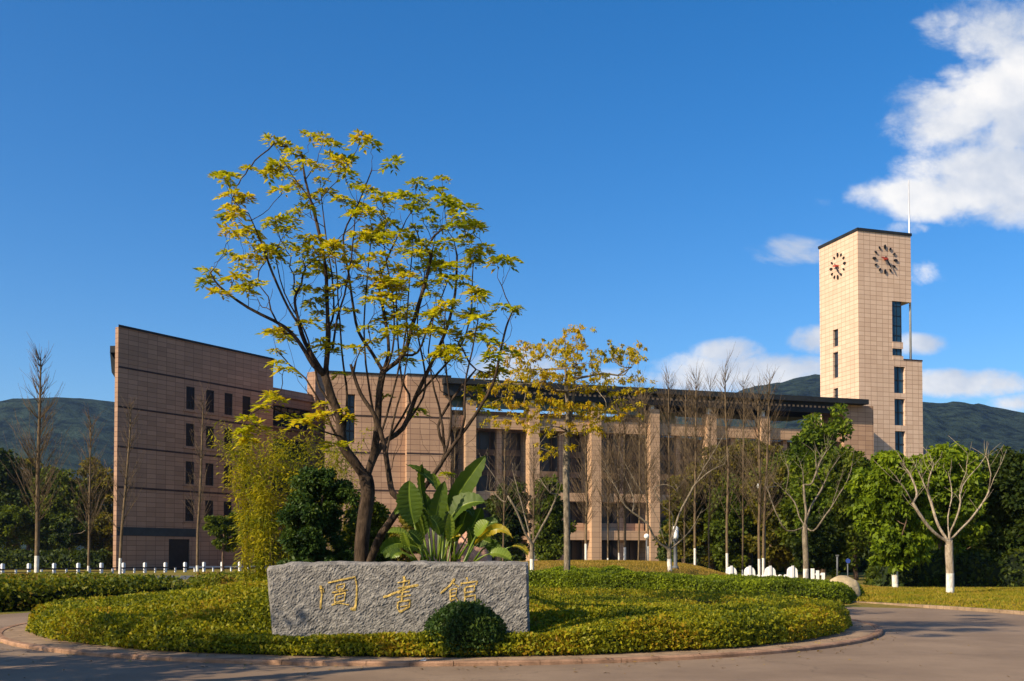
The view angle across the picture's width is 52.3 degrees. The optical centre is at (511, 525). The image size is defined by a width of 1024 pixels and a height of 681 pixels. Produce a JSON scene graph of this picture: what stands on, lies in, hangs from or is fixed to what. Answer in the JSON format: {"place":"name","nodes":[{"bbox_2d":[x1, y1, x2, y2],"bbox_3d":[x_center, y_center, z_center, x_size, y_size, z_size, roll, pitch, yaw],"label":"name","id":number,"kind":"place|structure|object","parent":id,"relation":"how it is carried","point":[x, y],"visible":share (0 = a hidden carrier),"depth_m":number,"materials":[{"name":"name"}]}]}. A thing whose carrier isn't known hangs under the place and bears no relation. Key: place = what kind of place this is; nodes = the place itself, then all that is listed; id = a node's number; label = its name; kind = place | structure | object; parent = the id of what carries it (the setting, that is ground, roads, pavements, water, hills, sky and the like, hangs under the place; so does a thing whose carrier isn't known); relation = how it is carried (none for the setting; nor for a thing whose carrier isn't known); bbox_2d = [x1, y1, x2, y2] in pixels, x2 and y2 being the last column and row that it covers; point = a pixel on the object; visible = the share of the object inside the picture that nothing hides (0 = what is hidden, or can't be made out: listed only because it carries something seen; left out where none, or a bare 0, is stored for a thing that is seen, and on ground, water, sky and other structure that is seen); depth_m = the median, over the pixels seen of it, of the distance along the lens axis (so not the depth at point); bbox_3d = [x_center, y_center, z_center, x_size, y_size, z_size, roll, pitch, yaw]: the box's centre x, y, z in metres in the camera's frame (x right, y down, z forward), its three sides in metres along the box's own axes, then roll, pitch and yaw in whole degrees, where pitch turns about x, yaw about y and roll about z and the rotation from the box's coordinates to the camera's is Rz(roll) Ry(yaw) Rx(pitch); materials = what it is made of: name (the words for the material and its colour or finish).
{"place":"outdoors","nodes":[
{"label":"outdoors","id":0,"kind":"place"},
{"bbox_2d":[0,397,114,550],"bbox_3d":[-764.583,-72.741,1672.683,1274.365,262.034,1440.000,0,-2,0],"label":"hills","id":1,"kind":"structure","parent":0,"point":[69,413],"depth_m":1397.06,"materials":[{"name":"plant"}]},
{"bbox_2d":[1,626,1009,680],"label":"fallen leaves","id":2,"kind":"object","parent":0,"point":[463,659],"visible":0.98,"depth_m":15.25,"materials":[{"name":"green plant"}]},
{"bbox_2d":[0,607,1023,680],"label":"road","id":3,"kind":"structure","parent":0,"point":[985,646],"depth_m":14.60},
{"bbox_2d":[852,601,1023,614],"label":"road kerb","id":4,"kind":"structure","parent":3,"relation":"on","point":[968,609],"depth_m":29.46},
{"bbox_2d":[0,561,1023,614],"bbox_3d":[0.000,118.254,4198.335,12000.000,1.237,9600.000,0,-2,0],"label":"ground","id":5,"kind":"structure","parent":0,"point":[179,572],"depth_m":71.85,"materials":[{"name":"green plant"}]},
{"bbox_2d":[0,448,29,541],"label":"broadleaf tree","id":6,"kind":"object","parent":5,"relation":"on","point":[16,492],"visible":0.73,"depth_m":134.22,"materials":[{"name":"green plant"}]},
{"bbox_2d":[0,504,49,550],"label":"broadleaf tree","id":7,"kind":"object","parent":5,"relation":"on","point":[14,520],"visible":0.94,"depth_m":116.73,"materials":[{"name":"green plant"}]},
{"bbox_2d":[0,458,56,550],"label":"broadleaf tree","id":8,"kind":"object","parent":5,"relation":"on","point":[20,473],"visible":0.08,"depth_m":136.96,"materials":[{"name":"green plant"}]},
{"bbox_2d":[3,333,73,572],"bbox_3d":[-20.865,-2.804,46.038,3.409,11.380,3.064,0,-2,0],"label":"slim bare tree","id":9,"kind":"object","parent":5,"relation":"on","point":[37,489],"visible":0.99,"depth_m":45.99,"materials":[{"name":"brown plant"}]},
{"bbox_2d":[18,510,68,550],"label":"broadleaf tree","id":10,"kind":"object","parent":5,"relation":"on","point":[44,537],"visible":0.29,"depth_m":119.43,"materials":[{"name":"green plant"}]},
{"bbox_2d":[0,548,112,569],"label":"hedge","id":11,"kind":"object","parent":5,"relation":"on","point":[23,558],"visible":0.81,"depth_m":107.92,"materials":[{"name":"green plant"}]},
{"bbox_2d":[28,465,98,551],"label":"broadleaf tree","id":12,"kind":"object","parent":5,"relation":"on","point":[59,506],"visible":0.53,"depth_m":132.30,"materials":[{"name":"green plant"}]},
{"bbox_2d":[40,516,91,549],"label":"broadleaf tree","id":13,"kind":"object","parent":5,"relation":"on","point":[66,533],"visible":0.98,"depth_m":113.16,"materials":[{"name":"green plant"}]},
{"bbox_2d":[63,401,121,571],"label":"slim bare tree","id":14,"kind":"object","parent":5,"relation":"on","point":[89,506],"visible":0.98,"depth_m":55.98,"materials":[{"name":"brown plant"}]},
{"bbox_2d":[71,457,113,548],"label":"broadleaf tree","id":15,"kind":"object","parent":5,"relation":"on","point":[108,501],"visible":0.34,"depth_m":134.88,"materials":[{"name":"green plant"}]},
{"bbox_2d":[79,511,112,551],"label":"broadleaf tree","id":16,"kind":"object","parent":5,"relation":"on","point":[102,532],"visible":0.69,"depth_m":115.21,"materials":[{"name":"green plant"}]},
{"bbox_2d":[0,571,196,611],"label":"hedge","id":17,"kind":"object","parent":5,"relation":"on","point":[26,591],"visible":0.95,"depth_m":31.09,"materials":[{"name":"green plant"}]},
{"bbox_2d":[101,393,146,573],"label":"slim bare tree","id":18,"kind":"object","parent":5,"relation":"on","point":[126,470],"visible":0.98,"depth_m":55.04,"materials":[{"name":"brown plant"}]},
{"bbox_2d":[0,562,252,573],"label":"post fence","id":19,"kind":"object","parent":5,"relation":"on","point":[101,567],"visible":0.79,"depth_m":88.84,"materials":[{"name":"metal"}]},
{"bbox_2d":[110,324,274,569],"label":"library wing","id":20,"kind":"structure","parent":5,"relation":"on","point":[166,377],"depth_m":111.53,"materials":[{"name":"tile"}]},
{"bbox_2d":[169,539,188,568],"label":"door","id":21,"kind":"structure","parent":20,"relation":"in","point":[178,548],"depth_m":111.72,"materials":[{"name":"glass"}]},
{"bbox_2d":[183,423,194,448],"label":"window","id":22,"kind":"structure","parent":20,"relation":"in","point":[189,427],"depth_m":113.18,"materials":[{"name":"glass"}]},
{"bbox_2d":[183,499,196,523],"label":"window","id":23,"kind":"structure","parent":20,"relation":"in","point":[188,515],"depth_m":112.90,"materials":[{"name":"glass"}]},
{"bbox_2d":[184,386,197,412],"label":"window","id":24,"kind":"structure","parent":20,"relation":"in","point":[189,390],"depth_m":113.26,"materials":[{"name":"glass"}]},
{"bbox_2d":[203,390,216,415],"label":"window","id":25,"kind":"structure","parent":20,"relation":"in","point":[209,393],"depth_m":115.66,"materials":[{"name":"glass"}]},
{"bbox_2d":[184,383,214,570],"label":"slim bare tree","id":26,"kind":"object","parent":5,"relation":"on","point":[200,486],"visible":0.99,"depth_m":66.08,"materials":[{"name":"brown plant"}]},
{"bbox_2d":[202,511,241,571],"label":"broadleaf tree","id":27,"kind":"object","parent":5,"relation":"on","point":[218,526],"visible":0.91,"depth_m":83.66,"materials":[{"name":"green plant"}]},
{"bbox_2d":[186,570,267,588],"bbox_3d":[-6.379,2.264,38.115,10.831,1.309,7.320,1,-2,-19],"label":"hedge","id":28,"kind":"object","parent":5,"relation":"on","point":[206,579],"visible":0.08,"depth_m":34.38,"materials":[{"name":"green plant"}]},
{"bbox_2d":[207,420,373,580],"bbox_3d":[-6.217,-0.381,29.434,4.872,5.088,2.956,0,-2,0],"label":"bamboo clump","id":29,"kind":"object","parent":5,"relation":"on","point":[261,527],"visible":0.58,"depth_m":29.09,"materials":[{"name":"green plant"}]},
{"bbox_2d":[272,372,324,565],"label":"link building","id":30,"kind":"structure","parent":5,"relation":"on","point":[300,403],"depth_m":132.48,"materials":[{"name":"tile"}]},
{"bbox_2d":[273,440,306,462],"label":"window","id":31,"kind":"structure","parent":30,"relation":"in","point":[297,443],"depth_m":132.22,"materials":[{"name":"glass"}]},
{"bbox_2d":[273,406,307,429],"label":"window","id":32,"kind":"structure","parent":30,"relation":"in","point":[298,412],"depth_m":131.29,"materials":[{"name":"glass"}]},
{"bbox_2d":[274,465,360,564],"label":"broadleaf tree","id":33,"kind":"object","parent":5,"relation":"on","point":[306,520],"visible":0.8,"depth_m":25.78,"materials":[{"name":"green plant"}]},
{"bbox_2d":[193,128,527,561],"bbox_3d":[-3.142,-3.470,21.475,6.694,9.960,4.941,0,-2,-16],"label":"yellow leaved tree","id":34,"kind":"object","parent":5,"relation":"on","point":[377,235],"visible":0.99,"depth_m":21.35,"materials":[{"name":"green plant"}]},
{"bbox_2d":[340,493,392,561],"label":"broadleaf tree","id":35,"kind":"object","parent":5,"relation":"on","point":[380,516],"visible":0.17,"depth_m":30.68,"materials":[{"name":"green plant"}]},
{"bbox_2d":[267,560,529,641],"bbox_3d":[-1.798,1.333,16.652,4.172,1.544,0.585,0,-2,0],"label":"name stone","id":36,"kind":"object","parent":5,"relation":"on","point":[326,597],"visible":0.77,"depth_m":16.40,"materials":[{"name":"grey stone"}]},
{"bbox_2d":[389,515,453,561],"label":"broadleaf tree","id":37,"kind":"object","parent":5,"relation":"on","point":[407,528],"visible":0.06,"depth_m":59.56,"materials":[{"name":"green plant"}]},
{"bbox_2d":[423,528,445,561],"bbox_3d":[-1.691,0.923,22.585,0.537,1.780,0.381,0,-2,0],"label":"boulder","id":38,"kind":"object","parent":5,"relation":"on","point":[431,538],"visible":0.06,"depth_m":22.43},
{"bbox_2d":[25,574,852,656],"bbox_3d":[-1.436,1.609,24.015,17.697,1.264,17.677,0,-2,0],"label":"ground cover","id":39,"kind":"object","parent":5,"relation":"on","point":[234,617],"visible":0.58,"depth_m":17.19,"materials":[{"name":"green plant"}]},
{"bbox_2d":[0,619,882,665],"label":"curb","id":40,"kind":"object","parent":5,"relation":"on","point":[856,633],"visible":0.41,"depth_m":15.67,"materials":[{"name":"stone"}]},
{"bbox_2d":[380,453,528,561],"bbox_3d":[-1.037,0.226,18.995,2.666,3.112,1.221,0,-2,8],"label":"banana plant","id":41,"kind":"object","parent":5,"relation":"on","point":[454,514],"visible":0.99,"depth_m":19.01,"materials":[{"name":"green plant"}]},
{"bbox_2d":[431,404,481,561],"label":"slim bare tree","id":42,"kind":"object","parent":5,"relation":"on","point":[454,452],"visible":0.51,"depth_m":70.09,"materials":[{"name":"brown plant"}]},
{"bbox_2d":[423,599,507,657],"bbox_3d":[-0.705,1.646,15.709,1.312,1.072,1.211,0,-2,0],"label":"round bush","id":43,"kind":"object","parent":5,"relation":"on","point":[462,623],"visible":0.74,"depth_m":15.34,"materials":[{"name":"green plant"}]},
{"bbox_2d":[453,532,491,561],"bbox_3d":[-0.869,0.869,22.986,0.857,2.085,0.593,0,-2,0],"label":"boulder","id":44,"kind":"object","parent":5,"relation":"on","point":[475,552],"visible":0.12,"depth_m":22.75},
{"bbox_2d":[484,416,529,560],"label":"slim bare tree","id":45,"kind":"object","parent":5,"relation":"on","point":[504,486],"visible":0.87,"depth_m":68.03,"materials":[{"name":"brown plant"}]},
{"bbox_2d":[483,480,535,560],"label":"broadleaf tree","id":46,"kind":"object","parent":5,"relation":"on","point":[514,527],"visible":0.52,"depth_m":87.22,"materials":[{"name":"green plant"}]},
{"bbox_2d":[467,442,562,571],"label":"bare tree","id":47,"kind":"object","parent":5,"relation":"on","point":[531,543],"visible":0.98,"depth_m":42.03,"materials":[{"name":"grey plant"}]},
{"bbox_2d":[510,436,552,560],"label":"slim bare tree","id":48,"kind":"object","parent":5,"relation":"on","point":[533,504],"visible":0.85,"depth_m":62.01,"materials":[{"name":"brown plant"}]},
{"bbox_2d":[529,473,577,560],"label":"broadleaf tree","id":49,"kind":"object","parent":5,"relation":"on","point":[549,544],"visible":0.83,"depth_m":85.38,"materials":[{"name":"green plant"}]},
{"bbox_2d":[467,323,658,569],"bbox_3d":[1.723,-2.327,37.191,6.680,9.800,5.310,0,-2,0],"label":"golden tree","id":50,"kind":"object","parent":5,"relation":"on","point":[567,352],"visible":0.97,"depth_m":36.92,"materials":[{"name":"yellow plant"}]},
{"bbox_2d":[561,423,605,559],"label":"slim bare tree","id":51,"kind":"object","parent":5,"relation":"on","point":[587,485],"visible":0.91,"depth_m":60.00,"materials":[{"name":"brown plant"}]},
{"bbox_2d":[588,412,630,559],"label":"slim bare tree","id":52,"kind":"object","parent":5,"relation":"on","point":[607,438],"visible":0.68,"depth_m":66.00,"materials":[{"name":"brown plant"}]},
{"bbox_2d":[591,397,640,559],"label":"slim bare tree","id":53,"kind":"object","parent":5,"relation":"on","point":[612,480],"visible":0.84,"depth_m":61.97,"materials":[{"name":"brown plant"}]},
{"bbox_2d":[595,397,650,559],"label":"slim bare tree","id":54,"kind":"object","parent":5,"relation":"on","point":[624,470],"visible":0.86,"depth_m":61.95,"materials":[{"name":"brown plant"}]},
{"bbox_2d":[618,367,672,559],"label":"slim bare tree","id":55,"kind":"object","parent":5,"relation":"on","point":[640,471],"visible":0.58,"depth_m":66.04,"materials":[{"name":"brown plant"}]},
{"bbox_2d":[624,385,671,560],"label":"slim bare tree","id":56,"kind":"object","parent":5,"relation":"on","point":[645,460],"visible":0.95,"depth_m":61.04,"materials":[{"name":"brown plant"}]},
{"bbox_2d":[601,420,731,569],"bbox_3d":[6.498,-1.299,43.797,5.562,6.686,1.820,0,-2,0],"label":"bare tree","id":57,"kind":"object","parent":5,"relation":"on","point":[669,557],"visible":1,"depth_m":43.96,"materials":[{"name":"grey plant"}]},
{"bbox_2d":[634,363,708,543],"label":"slim bare tree","id":58,"kind":"object","parent":5,"relation":"on","point":[668,433],"visible":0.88,"depth_m":66.08,"materials":[{"name":"brown plant"}]},
{"bbox_2d":[652,475,713,565],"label":"broadleaf tree","id":59,"kind":"object","parent":5,"relation":"on","point":[689,543],"visible":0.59,"depth_m":83.22,"materials":[{"name":"green plant"}]},
{"bbox_2d":[662,376,712,562],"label":"slim bare tree","id":60,"kind":"object","parent":5,"relation":"on","point":[685,445],"visible":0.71,"depth_m":70.09,"materials":[{"name":"brown plant"}]},
{"bbox_2d":[663,362,721,564],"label":"slim bare tree","id":61,"kind":"object","parent":5,"relation":"on","point":[697,446],"visible":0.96,"depth_m":61.03,"materials":[{"name":"brown plant"}]},
{"bbox_2d":[529,565,863,603],"bbox_3d":[6.005,2.048,37.063,12.111,1.258,5.927,-1,-2,23],"label":"hedge","id":62,"kind":"object","parent":5,"relation":"on","point":[611,577],"visible":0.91,"depth_m":34.72,"materials":[{"name":"green plant"}]},
{"bbox_2d":[675,365,749,567],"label":"slim bare tree","id":63,"kind":"object","parent":5,"relation":"on","point":[710,476],"visible":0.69,"depth_m":69.98,"materials":[{"name":"brown plant"}]},
{"bbox_2d":[683,444,750,569],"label":"broadleaf tree","id":64,"kind":"object","parent":5,"relation":"on","point":[721,485],"visible":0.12,"depth_m":85.55,"materials":[{"name":"green plant"}]},
{"bbox_2d":[687,350,756,568],"bbox_3d":[11.745,-3.700,57.920,3.984,13.103,4.767,-1,-2,32],"label":"slim bare tree","id":65,"kind":"object","parent":5,"relation":"on","point":[728,458],"visible":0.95,"depth_m":58.05,"materials":[{"name":"brown plant"}]},
{"bbox_2d":[699,472,761,571],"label":"broadleaf tree","id":66,"kind":"object","parent":5,"relation":"on","point":[718,530],"visible":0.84,"depth_m":80.73,"materials":[{"name":"green plant"}]},
{"bbox_2d":[716,369,778,573],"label":"slim bare tree","id":67,"kind":"object","parent":5,"relation":"on","point":[742,472],"visible":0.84,"depth_m":68.04,"materials":[{"name":"brown plant"}]},
{"bbox_2d":[726,438,782,566],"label":"broadleaf tree","id":68,"kind":"object","parent":5,"relation":"on","point":[752,556],"visible":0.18,"depth_m":87.35,"materials":[{"name":"green plant"}]},
{"bbox_2d":[725,376,792,574],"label":"slim bare tree","id":69,"kind":"object","parent":5,"relation":"on","point":[759,466],"visible":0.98,"depth_m":56.00,"materials":[{"name":"brown plant"}]},
{"bbox_2d":[725,364,794,574],"bbox_3d":[13.616,-3.018,58.185,4.023,12.202,3.513,0,-2,0],"label":"slim bare tree","id":70,"kind":"object","parent":5,"relation":"on","point":[765,512],"visible":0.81,"depth_m":58.00,"materials":[{"name":"brown plant"}]},
{"bbox_2d":[726,566,797,577],"bbox_3d":[12.703,2.662,53.917,4.120,1.136,0.220,0,-2,0],"label":"balustrade","id":71,"kind":"object","parent":5,"relation":"on","point":[770,570],"visible":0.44,"depth_m":53.87,"materials":[{"name":"white paint"}]},
{"bbox_2d":[655,517,871,572],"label":"hedge","id":72,"kind":"object","parent":5,"relation":"on","point":[662,554],"visible":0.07,"depth_m":91.98,"materials":[{"name":"green plant"}]},
{"bbox_2d":[739,465,796,570],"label":"broadleaf tree","id":73,"kind":"object","parent":5,"relation":"on","point":[779,555],"visible":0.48,"depth_m":78.89,"materials":[{"name":"green plant"}]},
{"bbox_2d":[749,450,794,573],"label":"broadleaf tree","id":74,"kind":"object","parent":5,"relation":"on","point":[785,454],"visible":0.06,"depth_m":83.76,"materials":[{"name":"green plant"}]},
{"bbox_2d":[771,474,802,575],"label":"broadleaf tree","id":75,"kind":"object","parent":5,"relation":"on","point":[787,516],"visible":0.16,"depth_m":77.56,"materials":[{"name":"green plant"}]},
{"bbox_2d":[758,435,857,577],"bbox_3d":[13.782,-0.721,49.054,4.778,7.245,2.417,0,-2,6],"label":"bare tree","id":76,"kind":"object","parent":5,"relation":"on","point":[804,528],"visible":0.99,"depth_m":48.97,"materials":[{"name":"grey plant"}]},
{"bbox_2d":[790,511,843,578],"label":"broadleaf tree","id":77,"kind":"object","parent":5,"relation":"on","point":[822,538],"visible":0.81,"depth_m":61.69,"materials":[{"name":"green plant"}]},
{"bbox_2d":[783,403,854,576],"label":"broadleaf tree","id":78,"kind":"object","parent":5,"relation":"on","point":[811,433],"visible":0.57,"depth_m":71.50,"materials":[{"name":"green plant"}]},
{"bbox_2d":[829,575,859,597],"bbox_3d":[11.106,2.184,34.938,1.068,1.007,0.772,0,-2,0],"label":"boulder","id":79,"kind":"object","parent":5,"relation":"on","point":[853,584],"visible":0.4,"depth_m":34.70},
{"bbox_2d":[822,443,874,579],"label":"broadleaf tree","id":80,"kind":"object","parent":5,"relation":"on","point":[853,544],"visible":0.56,"depth_m":61.80,"materials":[{"name":"green plant"}]},
{"bbox_2d":[818,180,922,458],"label":"clock tower","id":81,"kind":"structure","parent":5,"relation":"on","point":[865,283],"depth_m":142.04,"materials":[{"name":"tile"}]},
{"bbox_2d":[894,367,903,392],"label":"window","id":82,"kind":"structure","parent":81,"relation":"in","point":[898,371],"depth_m":142.30,"materials":[{"name":"blue glass"}]},
{"bbox_2d":[894,399,903,425],"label":"window","id":83,"kind":"structure","parent":81,"relation":"in","point":[898,403],"depth_m":142.20,"materials":[{"name":"blue glass"}]},
{"bbox_2d":[843,449,936,586],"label":"broadleaf tree","id":84,"kind":"object","parent":5,"relation":"on","point":[894,523],"visible":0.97,"depth_m":43.29,"materials":[{"name":"green plant"}]},
{"bbox_2d":[854,586,1023,610],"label":"grass","id":85,"kind":"structure","parent":5,"relation":"on","point":[981,595],"depth_m":34.40,"materials":[{"name":"plant"}]},
{"bbox_2d":[863,546,1023,586],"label":"hedge","id":86,"kind":"object","parent":5,"relation":"on","point":[973,567],"visible":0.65,"depth_m":46.51,"materials":[{"name":"green plant"}]},
{"bbox_2d":[888,437,1005,592],"bbox_3d":[15.695,-0.337,38.015,5.722,5.900,2.859,1,-2,-23],"label":"bare tree","id":87,"kind":"object","parent":5,"relation":"on","point":[949,559],"visible":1,"depth_m":37.94,"materials":[{"name":"brown plant"}]},
{"bbox_2d":[907,441,991,556],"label":"broadleaf tree","id":88,"kind":"object","parent":5,"relation":"on","point":[939,482],"visible":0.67,"depth_m":46.92,"materials":[{"name":"green plant"}]},
{"bbox_2d":[965,449,1010,550],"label":"broadleaf tree","id":89,"kind":"object","parent":5,"relation":"on","point":[990,458],"visible":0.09,"depth_m":53.86,"materials":[{"name":"green plant"}]},
{"bbox_2d":[973,445,1023,554],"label":"broadleaf tree","id":90,"kind":"object","parent":5,"relation":"on","point":[1005,503],"visible":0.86,"depth_m":47.81,"materials":[{"name":"green plant"}]},
{"bbox_2d":[0,0,1023,416],"label":"sky","id":91,"kind":"structure","parent":0,"point":[670,177],"materials":[{"name":"blue"}]},
{"bbox_2d":[324,370,873,561],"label":"library main block","id":92,"kind":"structure","parent":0,"point":[412,450],"depth_m":122.58,"materials":[{"name":"tile"}]},
{"bbox_2d":[346,395,354,442],"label":"slot window","id":93,"kind":"structure","parent":92,"relation":"in","point":[350,430],"depth_m":115.58,"materials":[{"name":"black glass"}]},
{"bbox_2d":[451,430,458,486],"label":"window","id":94,"kind":"structure","parent":92,"relation":"in","point":[452,434],"depth_m":120.80,"materials":[{"name":"black glass"}]},
{"bbox_2d":[476,431,520,490],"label":"window","id":95,"kind":"structure","parent":92,"relation":"in","point":[485,443],"depth_m":122.24,"materials":[{"name":"black glass"}]},
{"bbox_2d":[540,433,581,492],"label":"window","id":96,"kind":"structure","parent":92,"relation":"in","point":[548,469],"depth_m":124.94,"materials":[{"name":"black glass"}]},
{"bbox_2d":[540,503,581,522],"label":"window","id":97,"kind":"structure","parent":92,"relation":"in","point":[577,519],"depth_m":125.12,"materials":[{"name":"glass"}]},
{"bbox_2d":[553,540,581,559],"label":"window","id":98,"kind":"structure","parent":92,"relation":"in","point":[576,545],"depth_m":125.03,"materials":[{"name":"glass"}]},
{"bbox_2d":[601,435,638,493],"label":"window","id":99,"kind":"structure","parent":92,"relation":"in","point":[612,443],"depth_m":126.91,"materials":[{"name":"glass"}]},
{"bbox_2d":[602,503,638,523],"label":"window","id":100,"kind":"structure","parent":92,"relation":"in","point":[631,518],"depth_m":126.86,"materials":[{"name":"glass"}]},
{"bbox_2d":[602,540,639,559],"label":"window","id":101,"kind":"structure","parent":92,"relation":"in","point":[631,545],"depth_m":126.63,"materials":[{"name":"glass"}]},
{"bbox_2d":[660,437,694,494],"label":"window","id":102,"kind":"structure","parent":92,"relation":"in","point":[665,440],"depth_m":128.94,"materials":[{"name":"black glass"}]},
{"bbox_2d":[520,559,923,590],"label":"grass","id":103,"kind":"structure","parent":0,"point":[634,564],"depth_m":47.21,"materials":[{"name":"plant"}]},
{"bbox_2d":[676,374,1023,468],"bbox_3d":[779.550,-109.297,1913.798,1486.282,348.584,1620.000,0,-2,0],"label":"hills","id":104,"kind":"structure","parent":0,"point":[979,427],"depth_m":1557.97,"materials":[{"name":"plant"}]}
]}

